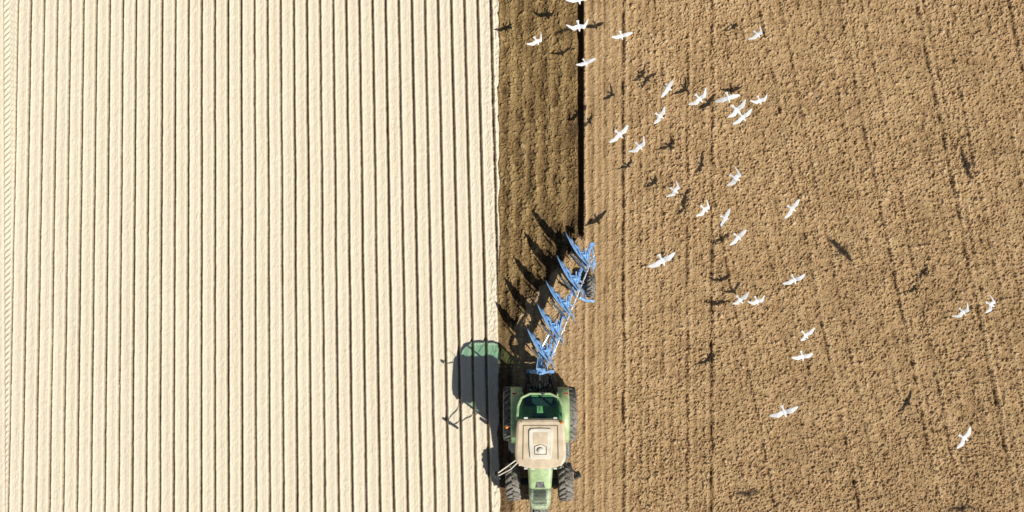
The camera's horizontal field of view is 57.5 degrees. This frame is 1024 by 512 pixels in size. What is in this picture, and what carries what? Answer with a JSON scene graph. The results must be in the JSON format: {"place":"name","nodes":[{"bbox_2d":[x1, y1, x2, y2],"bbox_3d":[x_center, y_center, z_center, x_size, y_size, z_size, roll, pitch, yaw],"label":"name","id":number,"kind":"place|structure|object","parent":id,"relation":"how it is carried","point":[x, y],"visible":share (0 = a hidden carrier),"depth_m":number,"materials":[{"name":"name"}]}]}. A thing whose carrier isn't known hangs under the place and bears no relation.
{"place":"outdoors","nodes":[
{"label":"outdoors","id":0,"kind":"place"},
{"bbox_2d":[0,0,499,511],"bbox_3d":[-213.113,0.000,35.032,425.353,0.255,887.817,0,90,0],"label":"pale field ground","id":1,"kind":"structure","parent":0,"point":[248,254],"depth_m":35.00,"materials":[{"name":"soil"}]},
{"bbox_2d":[527,34,541,45],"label":"gull","id":2,"kind":"object","parent":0,"point":[536,41],"visible":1,"depth_m":33.39,"materials":[{"name":"white"}]},
{"bbox_2d":[497,0,583,511],"bbox_3d":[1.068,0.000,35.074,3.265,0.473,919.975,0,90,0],"label":"turned soil ground","id":3,"kind":"structure","parent":0,"point":[540,92],"depth_m":35.00,"materials":[{"name":"brown soil"}]},
{"bbox_2d":[493,373,580,511],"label":"tractor","id":4,"kind":"object","parent":3,"relation":"on","point":[539,431],"visible":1,"depth_m":33.11,"materials":[{"name":"green metal"}]},
{"bbox_2d":[526,232,595,374],"bbox_3d":[1.859,1.939,34.202,1.986,1.725,5.364,22,90,0],"label":"plough","id":5,"kind":"object","parent":3,"relation":"on","point":[543,353],"visible":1,"depth_m":33.79,"materials":[{"name":"blue paint"}]},
{"bbox_2d":[566,0,584,3],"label":"gull","id":6,"kind":"object","parent":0,"point":[578,1],"visible":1,"depth_m":33.39,"materials":[{"name":"white"}]},
{"bbox_2d":[566,19,588,31],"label":"gull","id":7,"kind":"object","parent":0,"point":[578,26],"visible":1,"depth_m":33.45,"materials":[{"name":"white"}]},
{"bbox_2d":[576,58,595,66],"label":"gull","id":8,"kind":"object","parent":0,"point":[584,62],"visible":1,"depth_m":33.84,"materials":[{"name":"white"}]},
{"bbox_2d":[609,125,628,142],"bbox_3d":[3.805,-4.325,33.171,0.936,0.134,0.410,-43,92,3],"label":"gull","id":9,"kind":"object","parent":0,"point":[619,134],"visible":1,"depth_m":33.13,"materials":[{"name":"white"}]},
{"bbox_2d":[611,31,632,39],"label":"gull","id":10,"kind":"object","parent":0,"point":[621,35],"visible":1,"depth_m":33.78,"materials":[{"name":"white"}]},
{"bbox_2d":[628,136,644,151],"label":"gull","id":11,"kind":"object","parent":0,"point":[639,146],"visible":1,"depth_m":32.76,"materials":[{"name":"white"}]},
{"bbox_2d":[654,107,664,123],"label":"gull","id":12,"kind":"object","parent":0,"point":[660,116],"visible":1,"depth_m":32.85,"materials":[{"name":"white"}]},
{"bbox_2d":[648,252,675,267],"bbox_3d":[5.169,0.145,32.216,1.089,0.156,0.477,-28,89,6],"label":"gull","id":13,"kind":"object","parent":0,"point":[661,260],"visible":1,"depth_m":32.18,"materials":[{"name":"white"}]},
{"bbox_2d":[661,80,672,97],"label":"gull","id":14,"kind":"object","parent":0,"point":[668,88],"visible":1,"depth_m":34.07,"materials":[{"name":"white"}]},
{"bbox_2d":[666,181,679,196],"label":"gull","id":15,"kind":"object","parent":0,"point":[674,190],"visible":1,"depth_m":32.98,"materials":[{"name":"white"}]},
{"bbox_2d":[688,88,705,104],"bbox_3d":[6.538,-5.511,32.624,0.829,0.140,0.403,-42,91,11],"label":"gull","id":16,"kind":"object","parent":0,"point":[700,98],"visible":1,"depth_m":32.60,"materials":[{"name":"white"}]},
{"bbox_2d":[696,199,709,216],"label":"gull","id":17,"kind":"object","parent":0,"point":[704,210],"visible":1,"depth_m":32.89,"materials":[{"name":"white"}]},
{"bbox_2d":[719,208,730,227],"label":"gull","id":18,"kind":"object","parent":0,"point":[725,218],"visible":1,"depth_m":33.38,"materials":[{"name":"white"}]},
{"bbox_2d":[715,92,739,102],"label":"gull","id":19,"kind":"object","parent":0,"point":[728,97],"visible":1,"depth_m":28.41,"materials":[{"name":"white"}]},
{"bbox_2d":[727,166,740,185],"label":"gull","id":20,"kind":"object","parent":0,"point":[735,178],"visible":1,"depth_m":32.37,"materials":[{"name":"white"}]},
{"bbox_2d":[728,99,745,117],"bbox_3d":[7.925,-5.161,32.887,0.443,0.333,0.860,44,96,-3],"label":"gull","id":21,"kind":"object","parent":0,"point":[737,109],"visible":1,"depth_m":32.87,"materials":[{"name":"white"}]},
{"bbox_2d":[729,229,746,245],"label":"gull","id":22,"kind":"object","parent":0,"point":[738,236],"visible":1,"depth_m":32.86,"materials":[{"name":"white"}]},
{"bbox_2d":[733,292,748,304],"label":"gull","id":23,"kind":"object","parent":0,"point":[739,300],"visible":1,"depth_m":32.23,"materials":[{"name":"white"}]},
{"bbox_2d":[732,108,751,124],"bbox_3d":[8.309,-5.013,33.651,0.912,0.131,0.399,-39,91,3],"label":"gull","id":24,"kind":"object","parent":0,"point":[742,117],"visible":1,"depth_m":33.61,"materials":[{"name":"white"}]},
{"bbox_2d":[748,27,761,39],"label":"gull","id":25,"kind":"object","parent":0,"point":[756,35],"visible":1,"depth_m":34.03,"materials":[{"name":"white"}]},
{"bbox_2d":[747,295,764,304],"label":"gull","id":26,"kind":"object","parent":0,"point":[756,301],"visible":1,"depth_m":33.59,"materials":[{"name":"white"}]},
{"bbox_2d":[750,95,766,104],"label":"gull","id":27,"kind":"object","parent":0,"point":[758,100],"visible":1,"depth_m":33.93,"materials":[{"name":"white"}]},
{"bbox_2d":[769,405,798,417],"bbox_3d":[9.380,5.369,32.206,1.050,0.151,0.460,-21,90,13],"label":"gull","id":28,"kind":"object","parent":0,"point":[784,412],"visible":1,"depth_m":32.18,"materials":[{"name":"white"}]},
{"bbox_2d":[784,199,799,218],"bbox_3d":[9.482,-1.606,31.627,0.365,0.195,0.833,32,103,2],"label":"gull","id":29,"kind":"object","parent":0,"point":[793,206],"visible":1,"depth_m":31.64,"materials":[{"name":"white"}]},
{"bbox_2d":[782,274,805,284],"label":"gull","id":30,"kind":"object","parent":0,"point":[792,280],"visible":1,"depth_m":32.29,"materials":[{"name":"white"}]},
{"bbox_2d":[791,351,812,360],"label":"gull","id":31,"kind":"object","parent":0,"point":[801,356],"visible":1,"depth_m":31.90,"materials":[{"name":"white"}]},
{"bbox_2d":[584,0,1023,511],"bbox_3d":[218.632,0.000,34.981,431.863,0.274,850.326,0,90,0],"label":"harrowed field ground","id":32,"kind":"structure","parent":0,"point":[882,141],"depth_m":34.99,"materials":[{"name":"soil"}]},
{"bbox_2d":[800,328,814,340],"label":"gull","id":33,"kind":"object","parent":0,"point":[807,334],"visible":1,"depth_m":32.31,"materials":[{"name":"white"}]},
{"bbox_2d":[952,302,968,317],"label":"gull","id":34,"kind":"object","parent":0,"point":[962,312],"visible":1,"depth_m":33.46,"materials":[{"name":"white"}]},
{"bbox_2d":[957,426,970,448],"bbox_3d":[16.073,6.470,33.208,0.414,0.136,0.945,31,92,1],"label":"gull","id":35,"kind":"object","parent":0,"point":[964,438],"visible":1,"depth_m":33.16,"materials":[{"name":"white"}]},
{"bbox_2d":[985,294,995,312],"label":"gull","id":36,"kind":"object","parent":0,"point":[990,304],"visible":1,"depth_m":32.95,"materials":[{"name":"white"}]}
]}

